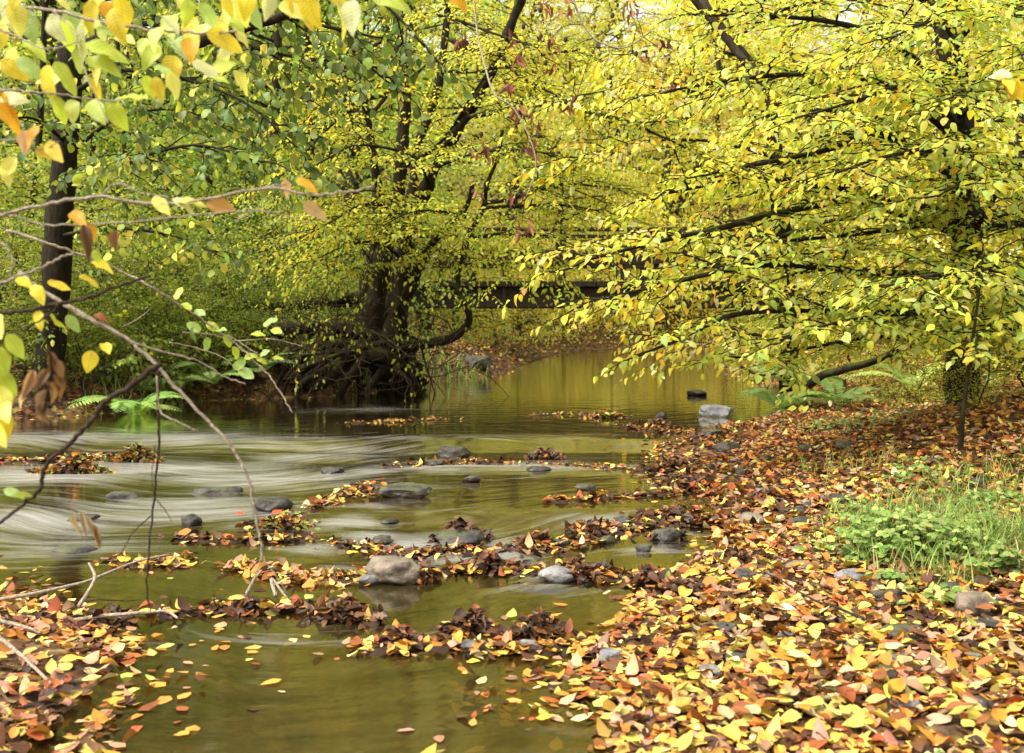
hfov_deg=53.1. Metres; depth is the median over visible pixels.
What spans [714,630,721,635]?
fallen leaf
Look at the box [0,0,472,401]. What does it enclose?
alder tree
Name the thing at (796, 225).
shrub
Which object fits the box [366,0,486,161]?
tree
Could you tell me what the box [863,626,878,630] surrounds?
fallen leaf
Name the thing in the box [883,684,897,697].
fallen leaf
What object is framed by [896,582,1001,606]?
herb plant
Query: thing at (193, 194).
shrub
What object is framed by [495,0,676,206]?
tree
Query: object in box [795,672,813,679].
fallen leaf
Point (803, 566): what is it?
stone
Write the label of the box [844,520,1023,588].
grass tuft
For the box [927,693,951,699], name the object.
fallen leaf
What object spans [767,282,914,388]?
shrub
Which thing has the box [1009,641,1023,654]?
fallen leaf
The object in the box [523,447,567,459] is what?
leaf heap
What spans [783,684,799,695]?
fallen leaf
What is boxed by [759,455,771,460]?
pebble
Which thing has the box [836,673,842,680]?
fallen leaf
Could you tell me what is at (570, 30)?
tree
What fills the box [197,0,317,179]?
tree
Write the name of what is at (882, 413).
herb plant
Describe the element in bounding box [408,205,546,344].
shrub
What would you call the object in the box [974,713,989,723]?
fallen leaf
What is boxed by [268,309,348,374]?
leafy bush
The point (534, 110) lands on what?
tree
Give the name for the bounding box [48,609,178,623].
stick
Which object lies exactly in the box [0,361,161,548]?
bare branch
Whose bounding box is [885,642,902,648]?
fallen leaf
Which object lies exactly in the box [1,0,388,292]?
tree
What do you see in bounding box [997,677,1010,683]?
fallen leaf
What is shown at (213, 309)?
shrub
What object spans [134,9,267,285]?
slim tree
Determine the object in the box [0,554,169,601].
stick
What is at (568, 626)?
fallen leaf
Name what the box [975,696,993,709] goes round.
stone
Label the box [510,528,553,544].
leaf heap
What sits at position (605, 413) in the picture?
leaf heap
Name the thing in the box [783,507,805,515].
stone
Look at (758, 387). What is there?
grass tuft
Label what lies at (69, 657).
fallen leaf
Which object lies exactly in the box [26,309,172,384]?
leafy bush
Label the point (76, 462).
leaf heap
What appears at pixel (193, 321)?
fern
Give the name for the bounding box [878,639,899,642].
fallen leaf
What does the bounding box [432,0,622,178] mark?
tree
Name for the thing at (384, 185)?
shrub
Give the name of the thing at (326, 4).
tree
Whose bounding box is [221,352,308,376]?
fern
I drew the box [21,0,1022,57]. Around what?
sky
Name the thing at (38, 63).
tree
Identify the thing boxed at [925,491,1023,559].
grass tuft
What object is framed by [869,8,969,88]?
tree
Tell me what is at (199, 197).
shrub
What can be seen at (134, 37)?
tree
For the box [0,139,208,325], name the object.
shrub
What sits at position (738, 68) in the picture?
tree
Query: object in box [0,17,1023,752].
ground
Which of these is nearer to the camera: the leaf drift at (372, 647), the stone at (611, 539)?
the leaf drift at (372, 647)
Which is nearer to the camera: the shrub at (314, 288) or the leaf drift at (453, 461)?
the leaf drift at (453, 461)
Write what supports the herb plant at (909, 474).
on the ground
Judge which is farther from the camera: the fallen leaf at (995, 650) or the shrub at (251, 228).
the shrub at (251, 228)
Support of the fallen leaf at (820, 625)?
on the leaf litter at (733, 685)
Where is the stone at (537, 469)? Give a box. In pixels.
[526,466,551,471]
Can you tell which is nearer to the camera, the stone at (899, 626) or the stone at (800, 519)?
the stone at (899, 626)
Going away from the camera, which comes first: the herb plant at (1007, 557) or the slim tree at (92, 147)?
the herb plant at (1007, 557)
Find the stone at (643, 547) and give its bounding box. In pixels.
[635,544,651,551]
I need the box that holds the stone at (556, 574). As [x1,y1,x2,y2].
[538,565,572,582]
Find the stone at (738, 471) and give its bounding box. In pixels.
[733,468,752,474]
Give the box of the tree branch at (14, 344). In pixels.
[0,242,74,447]
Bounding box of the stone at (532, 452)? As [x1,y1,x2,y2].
[528,449,558,455]
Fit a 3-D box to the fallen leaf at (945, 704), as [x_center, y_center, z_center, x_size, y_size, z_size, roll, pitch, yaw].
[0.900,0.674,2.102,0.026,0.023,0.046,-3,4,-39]
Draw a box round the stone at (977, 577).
[969,576,995,587]
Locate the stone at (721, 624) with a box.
[715,620,738,633]
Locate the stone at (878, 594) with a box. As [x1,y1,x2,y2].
[870,588,902,601]
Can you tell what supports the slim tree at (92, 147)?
on the ground
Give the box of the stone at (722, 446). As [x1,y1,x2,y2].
[715,442,741,452]
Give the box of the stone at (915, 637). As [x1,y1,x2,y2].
[903,634,920,642]
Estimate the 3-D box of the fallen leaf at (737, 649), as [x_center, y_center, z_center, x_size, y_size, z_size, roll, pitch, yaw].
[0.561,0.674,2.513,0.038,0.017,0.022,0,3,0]
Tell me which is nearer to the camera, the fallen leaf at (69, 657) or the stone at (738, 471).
the fallen leaf at (69, 657)
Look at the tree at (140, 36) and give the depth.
27.45 m
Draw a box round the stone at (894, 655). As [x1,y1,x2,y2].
[891,652,916,664]
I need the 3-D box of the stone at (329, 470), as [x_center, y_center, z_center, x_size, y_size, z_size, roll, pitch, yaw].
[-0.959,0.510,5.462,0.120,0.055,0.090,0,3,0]
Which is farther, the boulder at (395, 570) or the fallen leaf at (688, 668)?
the boulder at (395, 570)
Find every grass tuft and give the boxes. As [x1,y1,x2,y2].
[17,331,202,414]
[150,326,353,392]
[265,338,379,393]
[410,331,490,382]
[728,378,777,395]
[797,434,940,484]
[802,503,966,562]
[805,380,939,409]
[821,485,1011,528]
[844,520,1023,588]
[869,464,1023,517]
[907,423,1023,501]
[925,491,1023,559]
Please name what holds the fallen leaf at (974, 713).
on the leaf litter at (733, 685)
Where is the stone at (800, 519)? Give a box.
[793,516,811,522]
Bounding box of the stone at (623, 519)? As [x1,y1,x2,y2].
[613,515,630,522]
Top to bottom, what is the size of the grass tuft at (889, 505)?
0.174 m
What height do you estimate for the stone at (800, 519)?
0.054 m
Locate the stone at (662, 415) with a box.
[655,412,666,418]
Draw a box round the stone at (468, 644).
[461,640,486,650]
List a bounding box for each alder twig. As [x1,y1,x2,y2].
[453,1,540,244]
[537,0,687,115]
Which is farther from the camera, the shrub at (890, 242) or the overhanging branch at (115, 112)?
the shrub at (890, 242)
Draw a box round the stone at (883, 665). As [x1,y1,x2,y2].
[869,663,891,667]
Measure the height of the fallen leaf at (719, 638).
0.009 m
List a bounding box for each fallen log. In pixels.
[224,291,358,316]
[254,319,380,345]
[960,402,984,409]
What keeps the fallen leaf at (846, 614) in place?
on the leaf litter at (733, 685)
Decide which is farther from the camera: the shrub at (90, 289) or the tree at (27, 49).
the tree at (27, 49)
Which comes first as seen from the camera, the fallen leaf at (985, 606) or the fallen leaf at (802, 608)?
the fallen leaf at (985, 606)
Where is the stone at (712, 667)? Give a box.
[697,664,722,679]
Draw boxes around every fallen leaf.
[59,654,83,661]
[228,595,244,598]
[272,509,284,513]
[304,594,312,598]
[467,658,479,662]
[502,631,508,642]
[534,655,547,658]
[564,618,572,632]
[661,674,674,681]
[663,662,676,668]
[671,649,678,659]
[683,614,691,620]
[685,665,697,671]
[688,670,699,678]
[697,705,708,711]
[706,608,717,616]
[706,643,719,660]
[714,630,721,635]
[714,635,727,640]
[717,705,734,718]
[724,612,735,621]
[730,657,743,668]
[730,705,749,712]
[733,647,745,651]
[733,701,750,718]
[736,641,751,646]
[739,613,753,622]
[743,673,759,677]
[744,703,760,713]
[753,619,765,626]
[756,662,770,672]
[759,702,774,707]
[760,720,771,726]
[763,636,776,644]
[764,614,778,620]
[766,697,792,701]
[768,679,782,685]
[771,668,783,678]
[772,652,796,660]
[773,660,788,673]
[775,603,795,609]
[776,691,792,694]
[777,623,791,630]
[778,674,796,677]
[780,709,800,723]
[781,645,794,650]
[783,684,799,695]
[788,649,809,656]
[793,701,815,715]
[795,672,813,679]
[797,704,809,710]
[798,605,809,610]
[802,696,823,705]
[807,699,818,708]
[808,623,824,628]
[810,659,820,666]
[812,649,820,656]
[820,688,834,693]
[822,680,840,686]
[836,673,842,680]
[837,664,855,675]
[839,609,851,615]
[842,715,866,727]
[845,638,857,644]
[852,619,864,623]
[852,704,866,717]
[856,568,868,571]
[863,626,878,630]
[864,718,872,723]
[872,629,884,637]
[872,667,886,678]
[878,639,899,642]
[882,712,905,724]
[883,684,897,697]
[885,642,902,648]
[887,678,904,691]
[891,615,907,620]
[892,693,908,702]
[896,629,912,635]
[915,724,933,743]
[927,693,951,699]
[930,606,948,614]
[935,634,945,639]
[940,699,958,706]
[942,643,958,654]
[945,701,970,709]
[948,705,971,714]
[958,692,978,700]
[961,656,975,659]
[961,719,974,726]
[962,695,977,703]
[964,610,977,625]
[967,707,981,718]
[974,603,994,608]
[974,654,995,665]
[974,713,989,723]
[988,629,1004,635]
[988,647,1006,653]
[991,708,1006,721]
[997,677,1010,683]
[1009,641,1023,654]
[1017,718,1023,730]
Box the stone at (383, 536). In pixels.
[373,535,390,538]
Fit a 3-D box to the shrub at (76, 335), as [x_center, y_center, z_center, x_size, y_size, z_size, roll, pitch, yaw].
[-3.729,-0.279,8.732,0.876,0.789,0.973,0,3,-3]
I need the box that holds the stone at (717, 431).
[697,429,724,437]
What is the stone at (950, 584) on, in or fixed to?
on the ground
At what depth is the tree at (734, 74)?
46.80 m
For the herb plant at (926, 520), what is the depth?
3.47 m
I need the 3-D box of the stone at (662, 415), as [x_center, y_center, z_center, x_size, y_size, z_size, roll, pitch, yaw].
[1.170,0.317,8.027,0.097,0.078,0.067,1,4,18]
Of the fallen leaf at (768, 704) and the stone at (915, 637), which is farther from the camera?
the stone at (915, 637)
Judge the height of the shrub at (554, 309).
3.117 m
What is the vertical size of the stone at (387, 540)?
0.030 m
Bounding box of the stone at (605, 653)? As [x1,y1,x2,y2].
[598,648,624,663]
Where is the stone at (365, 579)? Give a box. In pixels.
[358,574,380,584]
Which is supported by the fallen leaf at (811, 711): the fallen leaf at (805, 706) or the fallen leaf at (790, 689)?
the fallen leaf at (805, 706)
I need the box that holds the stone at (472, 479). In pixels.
[462,475,479,482]
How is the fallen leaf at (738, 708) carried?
on the leaf litter at (733, 685)
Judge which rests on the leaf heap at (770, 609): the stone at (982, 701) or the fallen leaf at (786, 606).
the fallen leaf at (786, 606)
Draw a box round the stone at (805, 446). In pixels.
[798,444,813,452]
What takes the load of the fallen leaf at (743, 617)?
on the leaf litter at (733, 685)
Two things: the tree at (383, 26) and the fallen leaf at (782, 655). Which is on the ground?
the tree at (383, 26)
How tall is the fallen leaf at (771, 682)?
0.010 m
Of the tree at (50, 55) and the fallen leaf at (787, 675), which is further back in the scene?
the tree at (50, 55)
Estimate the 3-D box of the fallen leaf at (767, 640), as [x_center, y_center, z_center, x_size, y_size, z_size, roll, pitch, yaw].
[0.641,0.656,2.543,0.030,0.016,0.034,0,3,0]
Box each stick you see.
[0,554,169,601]
[0,619,41,633]
[0,636,52,684]
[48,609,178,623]
[77,562,96,607]
[245,570,262,595]
[270,577,288,598]
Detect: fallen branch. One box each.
[740,364,797,375]
[806,324,934,388]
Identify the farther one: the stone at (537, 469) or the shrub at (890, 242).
the shrub at (890, 242)
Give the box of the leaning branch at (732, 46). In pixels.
[699,0,777,118]
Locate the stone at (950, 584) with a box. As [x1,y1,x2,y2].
[941,581,959,590]
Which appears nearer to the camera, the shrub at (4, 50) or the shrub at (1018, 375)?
the shrub at (1018, 375)
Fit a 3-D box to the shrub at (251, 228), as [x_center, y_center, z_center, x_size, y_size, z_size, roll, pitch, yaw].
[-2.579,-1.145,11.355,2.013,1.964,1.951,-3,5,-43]
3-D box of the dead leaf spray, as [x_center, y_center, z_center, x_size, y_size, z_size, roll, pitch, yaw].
[-0.662,-0.085,1.462,0.128,0.286,0.272,0,3,-4]
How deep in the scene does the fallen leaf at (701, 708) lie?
2.16 m
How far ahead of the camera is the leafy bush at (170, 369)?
9.38 m
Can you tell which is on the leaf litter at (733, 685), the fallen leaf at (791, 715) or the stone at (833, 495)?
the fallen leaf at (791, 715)
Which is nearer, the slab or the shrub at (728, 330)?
the slab
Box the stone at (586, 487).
[575,483,594,490]
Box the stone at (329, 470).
[321,467,343,473]
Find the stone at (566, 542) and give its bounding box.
[553,539,568,544]
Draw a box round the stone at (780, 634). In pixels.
[776,631,795,640]
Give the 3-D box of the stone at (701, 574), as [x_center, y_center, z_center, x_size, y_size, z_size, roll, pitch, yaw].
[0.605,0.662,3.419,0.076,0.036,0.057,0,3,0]
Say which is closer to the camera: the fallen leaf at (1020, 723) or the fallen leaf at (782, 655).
the fallen leaf at (1020, 723)
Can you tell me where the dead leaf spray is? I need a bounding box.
[18,225,118,424]
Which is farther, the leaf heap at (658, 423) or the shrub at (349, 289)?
the shrub at (349, 289)
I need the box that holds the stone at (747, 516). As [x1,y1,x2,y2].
[739,512,766,525]
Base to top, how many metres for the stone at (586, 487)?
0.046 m
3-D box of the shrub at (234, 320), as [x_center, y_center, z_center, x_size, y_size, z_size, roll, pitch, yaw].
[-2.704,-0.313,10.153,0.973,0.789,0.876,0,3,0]
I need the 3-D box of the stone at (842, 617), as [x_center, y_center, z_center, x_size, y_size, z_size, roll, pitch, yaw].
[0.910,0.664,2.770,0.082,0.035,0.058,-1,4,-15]
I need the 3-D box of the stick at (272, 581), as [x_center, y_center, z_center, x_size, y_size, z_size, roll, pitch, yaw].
[-0.727,0.659,3.162,0.086,0.061,0.034,3,5,41]
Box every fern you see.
[66,391,191,413]
[137,375,215,401]
[154,311,247,337]
[165,361,268,389]
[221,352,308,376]
[737,388,827,407]
[738,356,870,389]
[782,378,884,407]
[843,362,944,390]
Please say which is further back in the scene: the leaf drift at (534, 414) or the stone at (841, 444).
the leaf drift at (534, 414)
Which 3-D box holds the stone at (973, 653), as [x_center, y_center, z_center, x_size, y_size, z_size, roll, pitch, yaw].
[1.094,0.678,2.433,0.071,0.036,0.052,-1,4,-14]
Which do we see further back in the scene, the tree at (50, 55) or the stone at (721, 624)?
the tree at (50, 55)
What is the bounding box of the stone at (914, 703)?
[898,700,921,712]
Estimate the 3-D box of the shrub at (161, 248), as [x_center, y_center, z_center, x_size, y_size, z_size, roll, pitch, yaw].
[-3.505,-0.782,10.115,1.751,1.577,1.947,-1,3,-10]
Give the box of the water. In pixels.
[0,348,814,752]
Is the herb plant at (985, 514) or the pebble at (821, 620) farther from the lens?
the herb plant at (985, 514)
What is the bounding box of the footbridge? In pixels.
[257,227,910,349]
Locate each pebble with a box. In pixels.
[707,462,722,468]
[730,458,743,462]
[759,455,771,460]
[799,504,815,509]
[800,500,811,504]
[817,615,825,622]
[913,436,928,440]
[972,476,985,482]
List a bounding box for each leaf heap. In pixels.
[25,451,114,473]
[53,602,136,625]
[101,442,164,462]
[203,589,273,616]
[235,508,320,530]
[296,592,389,625]
[376,619,431,649]
[415,562,441,584]
[425,517,495,543]
[429,604,497,634]
[453,549,531,575]
[486,605,587,645]
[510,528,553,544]
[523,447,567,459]
[545,554,629,582]
[564,515,625,533]
[578,408,627,417]
[618,563,675,589]
[623,418,683,428]
[637,454,697,472]
[645,524,688,540]
[652,474,722,490]
[653,574,711,597]
[669,511,731,526]
[688,545,758,566]
[736,602,818,630]
[891,602,957,625]
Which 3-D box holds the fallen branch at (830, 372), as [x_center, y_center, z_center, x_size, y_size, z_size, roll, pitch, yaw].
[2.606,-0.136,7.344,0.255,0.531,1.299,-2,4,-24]
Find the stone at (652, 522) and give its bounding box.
[643,520,656,526]
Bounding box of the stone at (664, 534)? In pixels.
[651,527,681,541]
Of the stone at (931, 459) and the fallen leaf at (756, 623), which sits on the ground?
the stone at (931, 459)
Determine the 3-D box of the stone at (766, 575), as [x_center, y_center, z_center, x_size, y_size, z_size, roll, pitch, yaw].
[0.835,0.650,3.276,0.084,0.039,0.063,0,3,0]
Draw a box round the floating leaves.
[0,369,789,752]
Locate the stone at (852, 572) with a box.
[834,568,866,580]
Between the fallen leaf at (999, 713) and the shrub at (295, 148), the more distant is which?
the shrub at (295, 148)
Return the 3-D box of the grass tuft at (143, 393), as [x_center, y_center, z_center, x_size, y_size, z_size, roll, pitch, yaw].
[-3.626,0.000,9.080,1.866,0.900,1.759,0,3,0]
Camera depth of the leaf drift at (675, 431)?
7.07 m
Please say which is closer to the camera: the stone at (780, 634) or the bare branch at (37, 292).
the bare branch at (37, 292)
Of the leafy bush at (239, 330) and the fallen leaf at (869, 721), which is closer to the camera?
the fallen leaf at (869, 721)
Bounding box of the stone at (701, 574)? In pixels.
[694,570,704,576]
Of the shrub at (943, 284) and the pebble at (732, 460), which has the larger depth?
the shrub at (943, 284)
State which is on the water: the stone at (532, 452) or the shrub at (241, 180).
the stone at (532, 452)
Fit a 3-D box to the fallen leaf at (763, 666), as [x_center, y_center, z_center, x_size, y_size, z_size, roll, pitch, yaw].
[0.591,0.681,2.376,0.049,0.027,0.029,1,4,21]
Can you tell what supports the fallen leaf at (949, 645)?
on the leaf litter at (733, 685)
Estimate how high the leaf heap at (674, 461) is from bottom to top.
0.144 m
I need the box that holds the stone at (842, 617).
[835,615,864,626]
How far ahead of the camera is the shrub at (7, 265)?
8.51 m
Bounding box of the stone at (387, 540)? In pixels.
[373,538,393,544]
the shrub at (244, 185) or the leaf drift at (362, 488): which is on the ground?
the shrub at (244, 185)
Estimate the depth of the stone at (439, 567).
3.51 m
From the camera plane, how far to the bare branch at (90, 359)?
1.80 m
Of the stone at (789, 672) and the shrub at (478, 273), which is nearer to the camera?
the stone at (789, 672)
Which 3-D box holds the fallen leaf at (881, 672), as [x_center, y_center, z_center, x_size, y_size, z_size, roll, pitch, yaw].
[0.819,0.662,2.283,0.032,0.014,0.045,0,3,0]
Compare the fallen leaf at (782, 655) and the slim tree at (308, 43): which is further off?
the slim tree at (308, 43)
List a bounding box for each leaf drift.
[0,449,166,464]
[93,549,206,569]
[138,589,380,629]
[158,529,328,545]
[210,554,710,587]
[301,480,401,510]
[314,502,700,562]
[341,630,670,662]
[345,415,462,423]
[380,456,671,473]
[526,411,650,417]
[542,483,690,504]
[614,421,731,434]
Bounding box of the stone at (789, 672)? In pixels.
[769,662,792,674]
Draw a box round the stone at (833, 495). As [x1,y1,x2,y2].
[827,493,848,502]
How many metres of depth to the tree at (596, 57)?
51.42 m
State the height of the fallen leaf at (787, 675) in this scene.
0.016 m
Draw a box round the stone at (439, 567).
[430,565,445,569]
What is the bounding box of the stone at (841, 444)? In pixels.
[835,440,855,449]
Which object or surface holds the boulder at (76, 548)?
on the water
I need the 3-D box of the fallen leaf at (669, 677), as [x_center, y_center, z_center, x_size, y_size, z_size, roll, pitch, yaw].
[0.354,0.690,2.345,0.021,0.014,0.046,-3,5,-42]
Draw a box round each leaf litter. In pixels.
[0,209,887,368]
[0,292,507,752]
[440,341,1023,752]
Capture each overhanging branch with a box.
[0,0,261,134]
[0,88,148,187]
[199,11,289,47]
[220,0,478,41]
[985,46,1023,106]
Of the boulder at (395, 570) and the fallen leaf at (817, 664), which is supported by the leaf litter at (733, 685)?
the fallen leaf at (817, 664)
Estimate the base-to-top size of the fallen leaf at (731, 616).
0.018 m
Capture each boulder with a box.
[50,543,97,553]
[66,514,99,521]
[106,491,138,499]
[192,486,242,494]
[251,497,293,512]
[364,555,421,584]
[379,482,431,498]
[435,529,484,546]
[438,446,469,458]
[465,355,491,370]
[687,389,706,395]
[699,404,733,416]
[954,590,994,616]
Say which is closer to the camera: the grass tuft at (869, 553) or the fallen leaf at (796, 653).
the fallen leaf at (796, 653)
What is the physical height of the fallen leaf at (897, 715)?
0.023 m
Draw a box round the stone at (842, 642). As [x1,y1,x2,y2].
[839,637,856,645]
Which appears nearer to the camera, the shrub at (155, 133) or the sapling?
the sapling
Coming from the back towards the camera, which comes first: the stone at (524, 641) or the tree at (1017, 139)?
the tree at (1017, 139)
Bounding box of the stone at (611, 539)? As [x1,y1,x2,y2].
[599,535,615,543]
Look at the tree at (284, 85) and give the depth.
34.16 m
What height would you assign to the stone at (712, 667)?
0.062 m
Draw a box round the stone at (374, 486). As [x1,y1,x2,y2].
[371,484,380,488]
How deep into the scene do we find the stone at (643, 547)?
3.81 m
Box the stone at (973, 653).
[959,651,984,667]
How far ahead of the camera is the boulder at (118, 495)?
4.69 m
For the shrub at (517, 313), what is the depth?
23.34 m
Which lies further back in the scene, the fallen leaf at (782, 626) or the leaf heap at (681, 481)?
the leaf heap at (681, 481)
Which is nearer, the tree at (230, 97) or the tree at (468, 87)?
the tree at (468, 87)
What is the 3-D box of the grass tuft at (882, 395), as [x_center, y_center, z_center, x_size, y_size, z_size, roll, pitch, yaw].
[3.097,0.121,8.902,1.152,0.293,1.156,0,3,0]
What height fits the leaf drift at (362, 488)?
0.090 m
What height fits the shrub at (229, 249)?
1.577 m
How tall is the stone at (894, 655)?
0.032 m
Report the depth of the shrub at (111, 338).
8.87 m
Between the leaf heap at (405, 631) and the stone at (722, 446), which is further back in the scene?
the stone at (722, 446)
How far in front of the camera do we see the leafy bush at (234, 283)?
10.58 m
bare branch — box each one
[0,177,373,241]
[0,250,150,332]
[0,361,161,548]
[6,229,300,412]
[17,271,286,599]
[119,359,171,610]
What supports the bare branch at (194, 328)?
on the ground
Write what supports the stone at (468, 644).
in the water
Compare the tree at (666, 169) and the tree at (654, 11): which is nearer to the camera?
the tree at (666, 169)
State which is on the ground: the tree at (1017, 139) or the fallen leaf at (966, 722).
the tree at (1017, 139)
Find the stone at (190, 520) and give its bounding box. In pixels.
[181,513,202,526]
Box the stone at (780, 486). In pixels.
[769,485,788,492]
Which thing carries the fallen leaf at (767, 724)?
on the leaf litter at (733, 685)
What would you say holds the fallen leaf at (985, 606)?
on the leaf litter at (733, 685)
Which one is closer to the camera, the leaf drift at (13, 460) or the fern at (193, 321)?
the leaf drift at (13, 460)
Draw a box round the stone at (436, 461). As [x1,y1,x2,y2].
[426,459,444,464]
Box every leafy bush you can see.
[0,267,129,349]
[0,304,81,385]
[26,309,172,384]
[77,264,197,350]
[100,332,207,404]
[129,259,262,343]
[147,319,278,375]
[209,301,327,365]
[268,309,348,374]
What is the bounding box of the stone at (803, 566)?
[784,560,808,571]
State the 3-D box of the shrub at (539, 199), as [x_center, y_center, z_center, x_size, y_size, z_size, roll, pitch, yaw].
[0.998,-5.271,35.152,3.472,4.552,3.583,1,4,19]
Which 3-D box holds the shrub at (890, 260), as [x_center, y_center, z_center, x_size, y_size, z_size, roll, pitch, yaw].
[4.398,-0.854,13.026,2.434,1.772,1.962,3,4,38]
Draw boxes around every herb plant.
[764,413,889,432]
[795,505,1022,567]
[805,404,951,430]
[822,495,880,519]
[832,519,906,536]
[858,568,925,584]
[864,456,1014,491]
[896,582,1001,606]
[911,481,1023,513]
[921,371,1023,400]
[928,511,1020,537]
[958,543,1023,576]
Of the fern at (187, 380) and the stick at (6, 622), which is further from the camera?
the fern at (187, 380)
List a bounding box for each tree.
[0,0,155,298]
[0,0,223,242]
[0,0,226,290]
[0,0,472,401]
[0,1,267,195]
[0,2,142,119]
[0,3,47,160]
[0,4,105,89]
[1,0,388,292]
[16,1,156,306]
[17,2,292,234]
[33,0,234,301]
[100,0,549,280]
[106,0,244,298]
[124,0,471,318]
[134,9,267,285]
[144,0,271,187]
[163,0,344,320]
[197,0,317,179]
[198,0,473,276]
[214,0,717,401]
[220,24,357,311]
[229,13,367,247]
[242,2,459,245]
[264,0,555,212]
[289,0,564,337]
[300,6,430,159]
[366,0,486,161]
[371,0,547,201]
[377,0,557,224]
[423,0,633,322]
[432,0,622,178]
[439,0,656,328]
[446,0,609,224]
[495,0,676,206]
[498,0,1023,413]
[502,0,1023,406]
[534,0,649,172]
[538,0,716,280]
[540,0,820,324]
[541,0,713,161]
[571,0,783,217]
[576,0,797,322]
[606,5,718,216]
[615,1,798,279]
[619,1,825,188]
[624,0,908,225]
[668,0,922,248]
[694,0,877,174]
[694,4,795,128]
[713,0,905,315]
[728,0,1022,269]
[737,0,867,201]
[816,0,1023,369]
[836,17,1004,233]
[839,0,1020,277]
[858,0,979,175]
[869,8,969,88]
[891,0,1023,279]
[900,1,1023,203]
[908,0,1023,273]
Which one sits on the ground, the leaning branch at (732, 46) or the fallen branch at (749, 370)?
the fallen branch at (749, 370)
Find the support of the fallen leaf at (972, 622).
on the leaf litter at (733, 685)
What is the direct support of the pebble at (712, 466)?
on the ground
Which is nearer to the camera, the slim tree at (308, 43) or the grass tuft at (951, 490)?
the grass tuft at (951, 490)
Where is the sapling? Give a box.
[873,207,1023,452]
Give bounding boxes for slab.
[788,546,819,554]
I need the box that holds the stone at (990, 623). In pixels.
[970,617,1005,629]
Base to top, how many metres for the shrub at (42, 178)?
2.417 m
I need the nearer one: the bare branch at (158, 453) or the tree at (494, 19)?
the bare branch at (158, 453)
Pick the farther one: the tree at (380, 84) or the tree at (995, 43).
the tree at (380, 84)
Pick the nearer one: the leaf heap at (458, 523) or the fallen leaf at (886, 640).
the fallen leaf at (886, 640)
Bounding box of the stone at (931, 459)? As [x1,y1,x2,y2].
[922,457,939,464]
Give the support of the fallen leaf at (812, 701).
on the leaf litter at (733, 685)
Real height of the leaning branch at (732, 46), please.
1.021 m
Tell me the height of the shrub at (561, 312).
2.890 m
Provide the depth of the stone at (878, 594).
3.00 m
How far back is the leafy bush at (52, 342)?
8.34 m
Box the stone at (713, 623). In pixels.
[699,620,717,631]
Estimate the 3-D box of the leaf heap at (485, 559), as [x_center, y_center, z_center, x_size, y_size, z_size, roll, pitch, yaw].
[-0.075,0.656,3.554,0.290,0.107,0.215,0,3,0]
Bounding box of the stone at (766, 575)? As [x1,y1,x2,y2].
[764,573,784,582]
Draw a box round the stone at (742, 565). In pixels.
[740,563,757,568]
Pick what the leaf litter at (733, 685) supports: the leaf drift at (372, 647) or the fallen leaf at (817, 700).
the fallen leaf at (817, 700)
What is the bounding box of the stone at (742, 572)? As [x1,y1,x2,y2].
[734,568,764,580]
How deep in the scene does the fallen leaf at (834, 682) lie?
2.26 m
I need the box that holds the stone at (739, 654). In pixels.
[724,649,750,661]
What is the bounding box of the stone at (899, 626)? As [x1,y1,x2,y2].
[881,622,922,637]
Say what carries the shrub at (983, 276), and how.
on the ground
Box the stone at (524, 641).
[519,639,544,650]
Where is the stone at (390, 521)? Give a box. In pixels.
[380,518,398,523]
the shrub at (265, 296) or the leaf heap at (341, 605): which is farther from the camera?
the shrub at (265, 296)
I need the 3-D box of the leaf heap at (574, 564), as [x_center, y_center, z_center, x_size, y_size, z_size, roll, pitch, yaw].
[0.248,0.659,3.464,0.317,0.095,0.205,0,3,0]
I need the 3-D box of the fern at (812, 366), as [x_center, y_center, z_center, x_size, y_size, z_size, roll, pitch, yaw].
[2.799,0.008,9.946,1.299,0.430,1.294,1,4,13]
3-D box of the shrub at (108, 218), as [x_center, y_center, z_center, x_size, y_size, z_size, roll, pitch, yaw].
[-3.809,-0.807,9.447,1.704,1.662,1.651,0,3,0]
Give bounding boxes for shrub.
[0,14,112,297]
[0,66,312,320]
[0,92,202,306]
[0,131,184,333]
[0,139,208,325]
[0,141,113,302]
[0,144,46,270]
[0,201,112,353]
[0,203,129,347]
[0,234,73,363]
[0,263,114,364]
[0,295,91,396]
[1,138,136,240]
[1,161,151,295]
[1,234,159,363]
[5,203,185,356]
[24,301,130,382]
[67,277,228,391]
[70,319,173,398]
[73,219,244,350]
[75,173,309,316]
[95,247,261,346]
[113,220,306,350]
[118,135,335,315]
[120,278,222,370]
[139,118,342,318]
[148,132,302,319]
[150,287,256,377]
[164,178,365,321]
[171,252,288,354]
[177,178,352,330]
[181,116,366,314]
[191,305,287,374]
[210,281,319,353]
[218,157,338,274]
[257,269,358,350]
[259,237,414,340]
[284,257,407,339]
[290,100,498,338]
[293,265,363,343]
[298,154,459,337]
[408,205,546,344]
[409,204,526,350]
[415,203,548,331]
[432,269,535,348]
[447,210,580,346]
[475,269,572,342]
[480,163,588,270]
[496,233,614,332]
[510,241,622,343]
[532,195,649,323]
[546,207,660,339]
[577,200,702,332]
[588,170,693,280]
[602,215,729,341]
[630,205,734,332]
[686,217,771,337]
[706,314,799,381]
[742,252,881,379]
[744,244,854,367]
[751,197,892,338]
[753,242,923,362]
[759,200,858,316]
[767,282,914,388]
[772,241,868,352]
[800,139,1017,354]
[828,277,945,394]
[853,157,1021,315]
[853,338,945,405]
[870,79,1020,288]
[880,213,1021,358]
[895,336,1022,410]
[908,237,1022,376]
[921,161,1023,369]
[929,329,1023,406]
[937,252,1023,387]
[939,303,1023,394]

